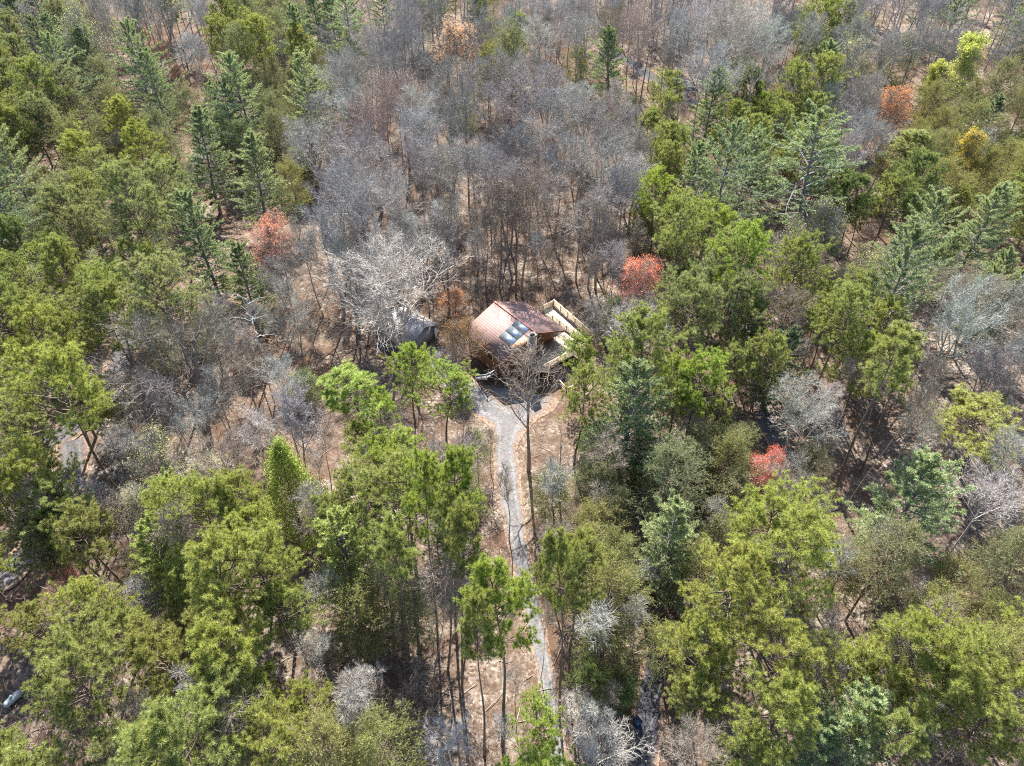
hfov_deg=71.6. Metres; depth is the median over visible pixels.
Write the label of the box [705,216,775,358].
pine tree
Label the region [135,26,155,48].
red maple
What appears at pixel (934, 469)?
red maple
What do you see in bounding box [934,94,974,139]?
scrub pine tree
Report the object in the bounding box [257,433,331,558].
cone evergreen tree
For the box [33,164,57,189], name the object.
scrub pine tree
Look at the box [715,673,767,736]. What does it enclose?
slender tree
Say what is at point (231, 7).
pine tree
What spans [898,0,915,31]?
bare tree
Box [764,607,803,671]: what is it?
slender tree
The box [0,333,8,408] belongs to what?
pine tree
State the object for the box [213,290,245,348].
bare tree
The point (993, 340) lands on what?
bare tree
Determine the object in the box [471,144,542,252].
bare tree
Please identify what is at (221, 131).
scrub pine tree
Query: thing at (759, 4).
bare tree
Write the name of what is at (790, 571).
slender tree
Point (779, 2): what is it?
bare tree
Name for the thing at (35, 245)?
pine tree
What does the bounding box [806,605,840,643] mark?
slender tree
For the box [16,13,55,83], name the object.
white pine tree
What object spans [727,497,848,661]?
pine tree
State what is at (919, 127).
scrub pine tree
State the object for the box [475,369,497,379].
steps
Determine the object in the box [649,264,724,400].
pine tree
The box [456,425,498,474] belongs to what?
scrub pine tree
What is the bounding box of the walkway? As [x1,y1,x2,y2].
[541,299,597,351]
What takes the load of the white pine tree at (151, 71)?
on the ground
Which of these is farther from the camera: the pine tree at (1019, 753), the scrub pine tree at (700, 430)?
the scrub pine tree at (700, 430)
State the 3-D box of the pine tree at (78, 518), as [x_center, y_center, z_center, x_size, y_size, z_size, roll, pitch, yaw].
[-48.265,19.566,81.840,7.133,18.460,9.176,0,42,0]
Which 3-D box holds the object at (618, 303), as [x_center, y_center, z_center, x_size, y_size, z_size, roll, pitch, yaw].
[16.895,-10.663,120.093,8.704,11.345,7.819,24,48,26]
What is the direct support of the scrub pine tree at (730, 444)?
on the ground
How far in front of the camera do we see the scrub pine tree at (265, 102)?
166.15 m
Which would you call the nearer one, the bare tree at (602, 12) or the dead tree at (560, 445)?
the dead tree at (560, 445)
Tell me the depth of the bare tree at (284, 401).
90.53 m
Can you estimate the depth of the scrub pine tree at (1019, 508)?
89.98 m
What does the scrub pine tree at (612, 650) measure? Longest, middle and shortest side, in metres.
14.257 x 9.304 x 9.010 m
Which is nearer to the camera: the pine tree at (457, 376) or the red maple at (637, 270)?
the pine tree at (457, 376)
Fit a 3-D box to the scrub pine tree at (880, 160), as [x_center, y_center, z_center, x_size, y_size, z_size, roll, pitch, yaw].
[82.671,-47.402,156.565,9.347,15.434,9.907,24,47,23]
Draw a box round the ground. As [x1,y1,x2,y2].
[0,0,1023,765]
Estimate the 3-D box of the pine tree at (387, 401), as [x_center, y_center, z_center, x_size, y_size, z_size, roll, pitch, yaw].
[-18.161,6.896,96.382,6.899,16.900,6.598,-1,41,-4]
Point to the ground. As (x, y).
(340, 346)
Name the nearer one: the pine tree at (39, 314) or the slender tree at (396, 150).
the pine tree at (39, 314)
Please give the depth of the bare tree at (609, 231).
126.58 m
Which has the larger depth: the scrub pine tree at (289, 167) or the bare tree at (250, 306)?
the scrub pine tree at (289, 167)
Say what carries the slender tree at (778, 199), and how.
on the ground
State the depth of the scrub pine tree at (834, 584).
79.93 m
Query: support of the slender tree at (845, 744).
on the ground
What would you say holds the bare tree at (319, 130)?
on the ground
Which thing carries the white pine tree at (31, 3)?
on the ground
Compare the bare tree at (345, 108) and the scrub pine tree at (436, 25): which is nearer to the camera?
the bare tree at (345, 108)
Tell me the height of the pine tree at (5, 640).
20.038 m
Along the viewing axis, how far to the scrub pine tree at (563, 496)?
89.56 m
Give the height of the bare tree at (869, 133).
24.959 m
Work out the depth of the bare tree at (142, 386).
92.62 m
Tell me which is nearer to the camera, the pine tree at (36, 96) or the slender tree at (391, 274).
the slender tree at (391, 274)
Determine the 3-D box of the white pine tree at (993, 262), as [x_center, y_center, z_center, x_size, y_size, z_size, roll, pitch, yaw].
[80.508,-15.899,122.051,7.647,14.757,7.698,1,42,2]
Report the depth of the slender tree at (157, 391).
91.06 m
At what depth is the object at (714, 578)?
76.20 m
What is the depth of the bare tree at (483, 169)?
141.64 m
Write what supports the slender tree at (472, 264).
on the ground
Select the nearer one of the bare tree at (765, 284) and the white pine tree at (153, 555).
the white pine tree at (153, 555)
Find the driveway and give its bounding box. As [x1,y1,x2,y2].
[486,385,566,765]
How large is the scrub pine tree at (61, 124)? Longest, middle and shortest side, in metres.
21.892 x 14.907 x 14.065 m
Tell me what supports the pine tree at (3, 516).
on the ground
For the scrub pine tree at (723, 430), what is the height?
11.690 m
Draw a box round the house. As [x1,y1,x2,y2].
[466,301,565,378]
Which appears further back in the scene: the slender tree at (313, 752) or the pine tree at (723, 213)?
the pine tree at (723, 213)
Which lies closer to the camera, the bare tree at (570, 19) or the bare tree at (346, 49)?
the bare tree at (346, 49)
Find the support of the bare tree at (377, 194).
on the ground
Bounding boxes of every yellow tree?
[914,58,948,111]
[933,31,992,105]
[939,126,991,197]
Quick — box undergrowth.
[0,12,1023,765]
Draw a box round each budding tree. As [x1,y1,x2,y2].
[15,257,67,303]
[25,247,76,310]
[50,0,116,105]
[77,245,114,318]
[80,9,101,55]
[110,675,164,723]
[117,479,165,537]
[121,419,189,492]
[172,448,239,511]
[755,210,804,297]
[772,227,800,289]
[797,191,851,295]
[824,33,870,124]
[826,265,856,295]
[834,243,876,295]
[838,10,875,94]
[838,46,860,88]
[846,75,880,145]
[846,250,892,329]
[848,57,874,91]
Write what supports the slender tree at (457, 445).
on the ground
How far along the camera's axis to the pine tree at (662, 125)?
148.18 m
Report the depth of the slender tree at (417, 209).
145.03 m
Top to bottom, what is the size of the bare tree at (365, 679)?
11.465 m
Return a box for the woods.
[0,0,1023,90]
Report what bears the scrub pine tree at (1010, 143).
on the ground
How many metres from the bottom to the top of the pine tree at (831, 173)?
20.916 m
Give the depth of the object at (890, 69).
180.19 m
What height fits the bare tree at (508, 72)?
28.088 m
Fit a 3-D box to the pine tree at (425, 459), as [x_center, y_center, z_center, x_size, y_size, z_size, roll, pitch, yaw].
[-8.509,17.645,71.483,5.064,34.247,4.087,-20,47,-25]
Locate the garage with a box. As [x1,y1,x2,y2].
[374,307,439,355]
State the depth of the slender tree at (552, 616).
71.29 m
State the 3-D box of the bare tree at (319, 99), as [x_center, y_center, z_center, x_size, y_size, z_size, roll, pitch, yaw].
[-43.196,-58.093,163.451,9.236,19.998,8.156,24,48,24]
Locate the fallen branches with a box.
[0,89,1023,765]
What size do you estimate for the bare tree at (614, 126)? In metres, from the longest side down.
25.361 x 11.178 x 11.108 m
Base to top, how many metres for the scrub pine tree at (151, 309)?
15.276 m
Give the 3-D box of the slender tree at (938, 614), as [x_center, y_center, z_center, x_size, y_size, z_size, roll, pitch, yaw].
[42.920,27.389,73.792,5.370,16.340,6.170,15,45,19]
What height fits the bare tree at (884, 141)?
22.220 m
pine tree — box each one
[0,0,42,62]
[0,6,39,91]
[0,32,38,74]
[0,43,28,120]
[0,55,43,153]
[0,67,27,189]
[0,92,32,176]
[0,97,43,179]
[0,123,66,232]
[0,126,24,216]
[0,166,76,281]
[0,211,47,299]
[0,247,52,337]
[0,265,48,399]
[0,277,64,374]
[0,330,50,414]
[0,332,129,507]
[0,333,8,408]
[0,367,43,470]
[0,386,56,485]
[0,432,99,563]
[0,456,51,566]
[0,478,9,604]
[0,503,85,603]
[0,533,34,639]
[0,598,82,675]
[0,603,21,702]
[0,703,20,736]
[0,725,36,765]
[0,727,80,765]
[3,293,97,438]
[5,51,73,159]
[7,87,79,171]
[8,89,52,167]
[9,165,46,217]
[11,89,73,166]
[15,502,105,583]
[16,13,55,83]
[16,465,114,575]
[17,239,69,309]
[20,193,78,276]
[20,595,129,735]
[22,0,61,48]
[23,226,82,301]
[27,79,59,145]
[30,285,95,380]
[31,29,107,142]
[31,59,106,148]
[32,169,107,268]
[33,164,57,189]
[34,361,99,465]
[34,574,152,661]
[35,0,99,77]
[36,230,102,332]
[37,496,132,599]
[39,8,90,96]
[40,0,97,75]
[43,173,98,239]
[45,106,121,194]
[48,158,110,245]
[50,261,161,411]
[54,179,111,258]
[56,120,110,223]
[61,20,127,109]
[61,167,117,255]
[63,712,140,765]
[70,385,127,469]
[71,36,113,77]
[71,144,126,230]
[71,196,125,258]
[74,254,152,381]
[79,494,121,554]
[81,52,133,109]
[83,1,118,38]
[83,111,120,166]
[84,597,166,682]
[85,154,171,309]
[87,367,136,435]
[93,74,139,142]
[93,85,128,131]
[99,89,148,157]
[101,93,147,176]
[103,251,150,348]
[105,152,135,199]
[106,679,277,765]
[108,233,151,302]
[109,15,193,113]
[111,701,205,765]
[113,142,151,181]
[114,247,223,394]
[115,283,176,356]
[117,538,181,597]
[118,116,172,214]
[119,41,184,157]
[120,608,197,706]
[128,511,202,615]
[129,237,184,311]
[130,178,169,257]
[130,210,187,283]
[133,180,189,250]
[134,70,171,107]
[134,102,183,174]
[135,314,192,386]
[136,466,217,562]
[138,152,201,275]
[138,470,216,539]
[140,54,181,124]
[140,104,186,159]
[141,170,193,235]
[141,462,241,586]
[145,606,224,688]
[148,121,196,182]
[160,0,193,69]
[160,552,224,617]
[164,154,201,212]
[165,79,223,156]
[166,188,247,302]
[173,645,294,765]
[179,517,287,663]
[181,102,244,213]
[181,572,253,650]
[181,582,283,728]
[183,514,305,654]
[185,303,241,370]
[195,76,251,171]
[198,462,275,574]
[199,10,243,103]
[199,79,235,143]
[203,50,277,163]
[207,0,243,75]
[212,109,243,165]
[216,17,277,121]
[218,0,241,22]
[218,497,282,599]
[221,3,243,71]
[221,116,267,187]
[221,239,288,334]
[227,0,273,57]
[230,127,302,231]
[231,4,275,106]
[231,683,311,765]
[237,23,263,78]
[247,0,282,23]
[249,573,332,667]
[250,56,279,94]
[253,54,292,107]
[255,85,297,162]
[256,73,297,132]
[256,88,291,145]
[258,106,296,174]
[259,0,300,53]
[261,25,292,79]
[263,7,293,68]
[267,154,317,231]
[272,0,301,26]
[272,1,330,88]
[278,669,342,747]
[280,694,377,765]
[282,46,346,161]
[282,78,321,131]
[282,147,316,199]
[284,21,316,96]
[284,52,321,112]
[285,115,322,173]
[288,0,306,12]
[288,133,316,186]
[290,0,339,57]
[292,0,316,36]
[296,504,421,633]
[302,488,372,575]
[305,0,359,63]
[307,43,338,109]
[309,571,395,673]
[312,0,372,102]
[315,358,382,445]
[331,454,398,560]
[335,23,373,85]
[339,426,407,545]
[341,688,445,765]
[342,414,378,465]
[345,446,445,584]
[351,552,429,634]
[353,383,400,466]
[366,0,402,73]
[367,511,419,659]
[372,576,443,664]
[379,340,436,424]
[386,423,429,460]
[401,445,447,643]
[405,347,479,447]
[406,0,437,49]
[418,0,450,51]
[420,469,475,538]
[428,480,467,669]
[430,496,481,688]
[435,0,464,19]
[436,441,485,642]
[437,453,492,534]
[453,551,549,746]
[455,91,478,140]
[455,580,508,755]
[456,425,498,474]
[461,0,489,39]
[471,0,501,17]
[474,0,496,26]
[475,35,512,112]
[476,13,502,61]
[494,737,587,765]
[500,26,528,60]
[501,8,529,46]
[504,679,568,756]
[520,457,576,535]
[530,525,591,717]
[546,519,631,621]
[554,521,615,688]
[556,356,617,467]
[558,648,612,713]
[559,43,594,92]
[559,324,599,393]
[563,546,662,662]
[564,493,629,574]
[565,443,604,493]
[565,519,647,609]
[566,598,652,692]
[570,449,625,522]
[574,356,677,492]
[575,24,631,114]
[576,454,634,518]
[581,476,635,544]
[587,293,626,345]
[592,339,649,414]
[599,112,619,167]
[600,299,696,451]
[607,488,700,613]
[613,430,659,489]
[623,95,645,138]
[623,196,661,256]
[625,219,657,268]
[626,427,727,552]
[630,616,691,693]
[632,161,674,257]
[633,105,661,186]
[640,114,695,225]
[643,119,681,197]
[643,137,685,244]
[644,66,685,106]
[644,87,680,134]
[644,343,703,443]
[645,392,694,441]
[646,147,673,214]
[649,183,719,321]
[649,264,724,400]
[649,436,707,504]
[654,260,698,343]
[655,214,704,294]
[657,603,745,707]
[660,537,723,618]
[661,136,727,246]
[663,663,740,747]
[665,285,699,352]
[668,247,728,358]
[670,199,714,250]
[670,343,736,438]
[674,415,721,484]
[676,532,773,673]
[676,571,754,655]
[683,191,739,268]
[685,63,734,165]
[687,116,780,264]
[688,506,742,575]
[690,422,751,490]
[693,421,769,509]
[695,225,754,343]
[696,266,775,397]
[698,398,737,450]
[700,462,754,533]
[701,220,756,270]
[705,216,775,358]
[705,724,796,765]
[706,92,755,184]
[706,337,769,419]
[708,579,832,730]
[714,121,791,221]
[714,419,765,467]
[714,501,781,570]
[719,107,778,201]
[719,656,823,765]
[723,286,773,388]
[723,469,843,615]
[725,98,867,264]
[727,57,765,114]
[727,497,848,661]
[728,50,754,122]
[735,365,771,413]
[736,321,794,426]
[738,322,812,411]
[748,89,785,184]
[750,86,778,138]
[750,495,795,573]
[758,98,802,196]
[760,227,838,326]
[761,139,805,217]
[761,494,843,595]
[767,115,795,180]
[767,708,850,765]
[768,57,816,154]
[773,92,800,155]
[773,113,838,234]
[775,626,855,705]
[777,53,812,98]
[782,436,840,513]
[787,0,844,72]
[787,91,836,185]
[789,675,905,765]
[790,37,845,118]
[791,278,837,362]
[792,30,816,57]
[793,4,817,56]
[794,38,826,70]
[796,148,835,227]
[798,532,875,619]
[801,49,859,113]
[802,287,849,382]
[803,129,852,218]
[803,273,877,408]
[807,208,845,279]
[814,162,858,244]
[815,0,846,29]
[815,320,894,426]
[815,631,886,717]
[822,25,852,53]
[823,497,930,633]
[826,262,889,352]
[828,167,879,260]
[828,689,940,765]
[832,319,928,496]
[835,0,868,33]
[842,190,873,254]
[842,215,955,376]
[842,445,977,586]
[843,292,912,396]
[854,591,990,712]
[860,352,917,473]
[862,184,966,312]
[863,134,903,196]
[864,168,924,263]
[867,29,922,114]
[874,160,918,236]
[877,128,933,214]
[882,143,947,254]
[885,119,934,187]
[885,619,1017,755]
[886,181,932,246]
[886,573,984,672]
[893,116,931,158]
[897,76,957,134]
[897,152,939,226]
[903,1,930,34]
[905,608,1023,750]
[906,126,957,191]
[910,546,993,633]
[910,653,1023,765]
[915,79,953,120]
[915,151,975,221]
[918,127,962,181]
[922,225,964,293]
[926,103,960,147]
[926,125,961,166]
[928,382,1023,480]
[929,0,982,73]
[932,183,985,250]
[933,180,1023,298]
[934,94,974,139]
[935,92,992,170]
[940,168,981,225]
[941,76,984,129]
[942,245,1020,342]
[951,256,1005,324]
[951,524,1023,625]
[953,138,1003,211]
[955,586,1021,663]
[959,92,1007,158]
[961,54,1023,128]
[962,0,978,16]
[963,520,1023,579]
[966,111,1013,184]
[968,595,1023,706]
[973,74,1004,125]
[974,179,1023,276]
[976,136,1023,195]
[976,154,1023,228]
[977,661,1023,764]
[984,138,1023,187]
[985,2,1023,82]
[986,142,1023,224]
[986,265,1023,328]
[989,0,1023,45]
[990,197,1023,255]
[993,170,1023,252]
[998,74,1023,128]
[1007,68,1023,119]
[1007,557,1023,613]
[1009,92,1023,131]
[1009,742,1023,765]
[1011,488,1023,527]
[1012,42,1023,66]
[1015,116,1023,139]
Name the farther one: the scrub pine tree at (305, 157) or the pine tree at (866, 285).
the scrub pine tree at (305, 157)
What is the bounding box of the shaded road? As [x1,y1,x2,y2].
[623,649,672,765]
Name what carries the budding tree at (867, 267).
on the ground
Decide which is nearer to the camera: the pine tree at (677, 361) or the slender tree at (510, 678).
the slender tree at (510, 678)
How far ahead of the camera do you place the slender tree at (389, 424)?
91.19 m
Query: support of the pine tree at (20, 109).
on the ground
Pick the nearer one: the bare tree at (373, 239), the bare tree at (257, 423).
the bare tree at (257, 423)
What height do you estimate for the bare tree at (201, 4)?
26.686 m
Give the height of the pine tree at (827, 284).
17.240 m
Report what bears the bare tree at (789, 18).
on the ground
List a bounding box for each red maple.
[41,563,84,599]
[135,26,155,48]
[150,40,174,77]
[169,63,184,86]
[247,207,295,285]
[428,14,480,98]
[434,288,470,322]
[607,253,662,306]
[745,443,794,510]
[870,84,920,153]
[914,463,946,490]
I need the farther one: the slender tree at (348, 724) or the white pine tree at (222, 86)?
the white pine tree at (222, 86)
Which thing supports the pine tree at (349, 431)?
on the ground
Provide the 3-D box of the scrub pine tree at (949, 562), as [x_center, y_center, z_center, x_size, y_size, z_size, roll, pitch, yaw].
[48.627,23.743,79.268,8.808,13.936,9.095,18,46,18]
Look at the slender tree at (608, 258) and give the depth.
116.64 m
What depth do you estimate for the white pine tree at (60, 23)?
187.92 m
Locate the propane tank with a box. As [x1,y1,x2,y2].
[3,690,22,707]
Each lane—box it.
[0,70,272,463]
[598,50,699,107]
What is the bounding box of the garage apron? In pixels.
[418,344,514,426]
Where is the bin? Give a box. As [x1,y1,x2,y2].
[632,716,642,727]
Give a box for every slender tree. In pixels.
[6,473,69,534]
[35,43,57,80]
[37,607,93,665]
[53,674,99,741]
[65,239,88,306]
[66,669,107,706]
[69,404,116,469]
[72,475,135,561]
[92,749,117,765]
[93,577,148,631]
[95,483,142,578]
[108,129,122,148]
[120,570,169,625]
[137,370,193,455]
[145,502,221,600]
[156,493,197,542]
[157,407,192,469]
[165,699,210,765]
[167,661,239,734]
[168,45,176,56]
[180,501,206,554]
[203,678,266,765]
[210,319,253,401]
[219,731,261,765]
[224,439,246,482]
[230,317,265,394]
[232,310,253,353]
[241,354,261,407]
[248,407,269,447]
[253,403,275,465]
[259,658,288,690]
[267,272,302,351]
[273,535,293,579]
[279,283,295,327]
[284,752,309,765]
[288,479,328,551]
[289,493,334,562]
[296,665,329,717]
[296,731,323,765]
[301,578,325,615]
[303,446,328,487]
[303,566,351,637]
[313,422,341,489]
[328,665,378,729]
[330,672,374,756]
[340,715,357,740]
[343,154,368,227]
[352,300,368,344]
[358,482,399,550]
[360,445,372,463]
[366,407,405,444]
[366,678,388,720]
[381,192,410,264]
[383,259,398,303]
[386,206,405,276]
[388,140,404,162]
[392,400,412,428]
[399,207,424,282]
[405,188,417,248]
[408,165,421,212]
[408,549,468,703]
[410,515,437,569]
[412,199,419,212]
[414,175,436,226]
[424,146,444,218]
[424,240,443,307]
[428,438,446,456]
[431,440,453,484]
[433,540,474,637]
[437,135,461,205]
[438,431,483,542]
[444,242,460,295]
[453,395,477,434]
[457,432,482,456]
[461,202,478,261]
[461,224,492,308]
[464,205,484,269]
[465,276,474,311]
[466,247,478,290]
[467,170,478,207]
[469,24,484,94]
[474,204,493,262]
[475,130,489,148]
[476,426,505,485]
[478,2,490,22]
[484,205,498,264]
[490,193,512,264]
[490,460,519,539]
[492,709,518,754]
[497,92,514,123]
[497,659,528,705]
[523,215,549,278]
[525,229,545,299]
[527,147,547,202]
[533,518,574,590]
[534,454,574,554]
[536,597,560,677]
[537,241,555,293]
[539,243,555,294]
[542,144,557,207]
[546,40,569,102]
[554,214,573,277]
[557,130,571,169]
[558,206,571,259]
[558,225,566,255]
[561,501,581,528]
[571,162,590,195]
[571,453,587,496]
[572,598,619,677]
[576,421,633,492]
[577,166,591,222]
[577,291,611,372]
[581,245,607,319]
[583,413,613,439]
[588,174,597,202]
[588,479,616,538]
[589,256,601,296]
[593,185,619,273]
[594,679,624,723]
[595,236,628,334]
[600,229,622,291]
[602,358,618,410]
[604,239,627,317]
[604,591,625,630]
[605,238,622,290]
[606,226,627,293]
[617,266,633,296]
[617,591,650,650]
[619,224,629,239]
[621,216,651,290]
[628,102,644,156]
[631,555,659,599]
[638,289,659,353]
[652,99,684,187]
[676,90,691,148]
[679,22,694,77]
[687,342,705,359]
[703,494,728,527]
[703,666,726,697]
[715,323,735,359]
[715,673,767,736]
[720,712,744,757]
[751,633,780,684]
[758,448,811,537]
[759,114,789,180]
[759,239,778,274]
[761,539,800,585]
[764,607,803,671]
[765,465,791,497]
[769,186,788,228]
[770,466,813,514]
[771,649,825,735]
[791,334,816,395]
[794,536,862,609]
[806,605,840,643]
[807,427,843,475]
[808,737,860,765]
[815,597,845,652]
[824,422,849,466]
[826,327,876,398]
[831,356,866,428]
[831,653,865,701]
[838,109,849,128]
[842,514,904,599]
[843,355,954,511]
[858,5,882,73]
[864,614,937,701]
[868,244,897,283]
[885,734,909,765]
[899,574,933,617]
[903,354,947,425]
[905,347,935,383]
[907,32,936,88]
[910,591,962,688]
[911,58,922,87]
[914,561,940,608]
[921,700,954,741]
[925,545,953,594]
[931,429,948,452]
[942,345,993,420]
[959,678,1023,756]
[973,21,999,64]
[977,355,1023,451]
[978,125,998,156]
[979,45,1009,94]
[983,307,1023,386]
[985,395,1013,447]
[987,221,1010,253]
[999,334,1023,397]
[1005,340,1023,403]
[1006,755,1023,765]
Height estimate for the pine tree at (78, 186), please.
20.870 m
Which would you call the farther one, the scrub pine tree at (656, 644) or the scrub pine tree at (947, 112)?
the scrub pine tree at (947, 112)
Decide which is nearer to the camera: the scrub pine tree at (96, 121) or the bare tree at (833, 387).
the bare tree at (833, 387)
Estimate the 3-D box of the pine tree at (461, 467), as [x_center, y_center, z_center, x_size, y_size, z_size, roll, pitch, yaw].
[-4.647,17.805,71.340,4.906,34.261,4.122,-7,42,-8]
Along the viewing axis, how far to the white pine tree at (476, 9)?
213.06 m
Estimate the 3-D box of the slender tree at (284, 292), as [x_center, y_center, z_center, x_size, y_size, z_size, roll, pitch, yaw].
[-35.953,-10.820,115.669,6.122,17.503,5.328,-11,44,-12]
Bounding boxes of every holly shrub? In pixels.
[285,367,324,413]
[575,422,601,464]
[599,663,640,718]
[628,455,661,492]
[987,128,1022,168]
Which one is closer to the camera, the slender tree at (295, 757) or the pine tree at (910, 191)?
the slender tree at (295, 757)
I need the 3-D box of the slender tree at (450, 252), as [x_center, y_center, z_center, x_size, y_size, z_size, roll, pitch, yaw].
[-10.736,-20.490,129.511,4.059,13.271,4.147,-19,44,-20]
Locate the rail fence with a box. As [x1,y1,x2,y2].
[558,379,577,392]
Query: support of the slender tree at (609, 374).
on the ground
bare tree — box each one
[71,0,117,82]
[82,0,124,53]
[83,281,256,442]
[84,22,122,88]
[88,363,166,468]
[93,416,151,502]
[96,0,135,77]
[100,0,173,47]
[121,0,156,39]
[129,0,162,63]
[142,0,191,84]
[159,391,225,479]
[172,27,211,99]
[178,0,217,79]
[180,420,256,524]
[185,363,253,444]
[188,0,218,55]
[190,1,223,66]
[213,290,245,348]
[216,335,253,393]
[220,331,294,430]
[232,405,287,489]
[239,299,269,351]
[249,343,278,405]
[251,350,309,459]
[254,253,305,320]
[262,298,322,372]
[265,381,335,488]
[276,223,323,316]
[277,113,332,254]
[286,201,348,315]
[286,621,334,689]
[288,288,314,348]
[295,231,395,333]
[296,160,370,270]
[300,89,338,156]
[301,63,348,126]
[303,226,474,356]
[307,153,380,307]
[309,39,357,139]
[312,120,338,177]
[313,137,345,200]
[315,75,384,188]
[316,198,372,287]
[319,120,400,239]
[321,125,354,210]
[323,53,349,122]
[325,46,375,157]
[325,46,377,172]
[328,95,397,212]
[332,658,387,716]
[333,160,371,254]
[335,133,394,252]
[338,160,428,289]
[341,23,385,120]
[343,73,407,214]
[350,216,414,298]
[352,65,444,189]
[356,21,395,98]
[360,43,403,150]
[361,45,427,166]
[364,165,406,232]
[368,13,435,129]
[373,33,397,114]
[383,0,430,91]
[385,205,430,304]
[388,0,425,82]
[388,4,422,81]
[390,82,447,205]
[392,101,445,224]
[395,216,443,312]
[396,130,463,249]
[400,109,434,175]
[402,81,447,152]
[405,50,491,152]
[409,0,444,71]
[409,25,435,84]
[410,52,444,138]
[412,139,469,266]
[414,77,453,168]
[418,710,473,765]
[420,104,469,194]
[422,181,470,299]
[424,0,454,66]
[424,188,469,288]
[431,66,510,208]
[431,753,455,765]
[432,313,492,365]
[433,151,467,232]
[434,80,462,136]
[442,131,498,243]
[457,55,502,140]
[461,141,528,279]
[465,171,529,288]
[466,0,476,45]
[466,17,499,100]
[470,150,503,228]
[471,63,549,166]
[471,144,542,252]
[472,205,508,292]
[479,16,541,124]
[481,112,517,218]
[483,322,572,470]
[488,39,545,159]
[488,122,537,234]
[489,155,581,296]
[491,167,551,294]
[500,0,530,102]
[505,47,557,140]
[508,82,577,202]
[516,113,567,226]
[519,12,558,119]
[520,2,557,98]
[521,0,576,72]
[526,60,565,159]
[537,164,576,258]
[538,13,584,75]
[539,121,591,247]
[544,61,569,139]
[549,78,596,187]
[550,83,609,206]
[552,8,598,118]
[552,684,616,740]
[556,701,665,765]
[559,0,586,68]
[561,126,651,262]
[561,198,595,281]
[562,184,628,288]
[564,87,596,157]
[567,204,626,289]
[571,0,600,75]
[571,10,604,90]
[572,89,622,194]
[578,0,629,101]
[583,0,630,44]
[583,90,645,183]
[585,110,633,219]
[595,159,667,260]
[596,298,671,394]
[599,0,630,65]
[600,76,631,154]
[604,159,640,232]
[610,117,651,216]
[610,291,650,340]
[612,0,661,121]
[613,150,654,250]
[614,7,641,94]
[621,0,640,47]
[623,125,665,229]
[635,0,678,103]
[640,9,672,88]
[653,312,692,358]
[655,7,715,121]
[656,32,699,94]
[657,5,687,96]
[660,708,732,765]
[666,0,691,54]
[673,39,734,171]
[677,0,716,72]
[693,10,721,87]
[694,0,719,57]
[697,0,749,108]
[698,58,746,155]
[703,29,740,92]
[704,7,735,65]
[708,0,738,68]
[709,0,780,120]
[716,0,759,101]
[724,269,778,347]
[726,0,774,68]
[728,23,787,167]
[739,22,771,92]
[742,12,797,108]
[751,67,791,98]
[756,14,794,76]
[758,10,794,100]
[761,280,820,384]
[762,0,809,71]
[767,59,820,143]
[769,2,793,28]
[769,370,845,468]
[772,250,827,326]
[774,0,811,74]
[793,10,831,54]
[801,67,830,107]
[801,121,841,185]
[802,380,847,446]
[813,77,857,126]
[813,125,867,233]
[828,22,850,66]
[832,8,880,123]
[836,70,886,145]
[836,87,862,148]
[838,0,891,36]
[838,102,886,183]
[840,107,896,213]
[842,68,889,163]
[850,120,898,198]
[854,24,921,125]
[864,359,913,429]
[869,41,902,90]
[872,1,883,28]
[876,0,924,73]
[880,385,950,491]
[890,20,945,95]
[894,404,944,472]
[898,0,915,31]
[905,0,961,76]
[907,0,951,62]
[909,260,981,357]
[917,269,1019,404]
[919,21,968,88]
[927,0,960,63]
[941,451,1023,557]
[952,257,1023,358]
[957,341,1023,437]
[962,329,1020,392]
[964,421,1023,523]
[965,273,1023,361]
[983,0,1022,70]
[985,0,1023,55]
[992,325,1023,392]
[1015,414,1023,429]
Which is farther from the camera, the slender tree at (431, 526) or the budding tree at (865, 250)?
the budding tree at (865, 250)
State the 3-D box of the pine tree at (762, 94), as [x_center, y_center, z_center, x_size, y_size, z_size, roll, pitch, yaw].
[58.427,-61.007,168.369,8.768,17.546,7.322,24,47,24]
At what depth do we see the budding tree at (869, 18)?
185.87 m
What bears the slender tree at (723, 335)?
on the ground
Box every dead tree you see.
[232,294,273,368]
[540,422,573,484]
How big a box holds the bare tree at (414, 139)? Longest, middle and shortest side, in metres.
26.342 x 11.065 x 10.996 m
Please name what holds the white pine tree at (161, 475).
on the ground
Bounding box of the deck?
[519,301,587,384]
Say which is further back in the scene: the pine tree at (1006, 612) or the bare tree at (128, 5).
the bare tree at (128, 5)
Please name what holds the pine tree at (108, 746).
on the ground
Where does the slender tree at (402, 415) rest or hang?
on the ground
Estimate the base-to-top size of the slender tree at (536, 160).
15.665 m
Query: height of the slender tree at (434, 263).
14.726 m
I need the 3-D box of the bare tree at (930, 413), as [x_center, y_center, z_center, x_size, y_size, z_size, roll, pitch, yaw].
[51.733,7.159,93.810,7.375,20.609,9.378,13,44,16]
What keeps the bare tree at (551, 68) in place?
on the ground
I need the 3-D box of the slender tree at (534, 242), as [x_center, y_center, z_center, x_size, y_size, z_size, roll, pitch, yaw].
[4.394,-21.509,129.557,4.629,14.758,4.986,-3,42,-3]
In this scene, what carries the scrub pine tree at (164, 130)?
on the ground
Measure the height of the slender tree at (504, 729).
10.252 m
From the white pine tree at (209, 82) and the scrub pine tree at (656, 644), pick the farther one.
the white pine tree at (209, 82)
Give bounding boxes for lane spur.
[0,437,88,593]
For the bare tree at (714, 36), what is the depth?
173.73 m
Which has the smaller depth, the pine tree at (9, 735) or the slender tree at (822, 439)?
the pine tree at (9, 735)
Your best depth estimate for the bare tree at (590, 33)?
184.48 m
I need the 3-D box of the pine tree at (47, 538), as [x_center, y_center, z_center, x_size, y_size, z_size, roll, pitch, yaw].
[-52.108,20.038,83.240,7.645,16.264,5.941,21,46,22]

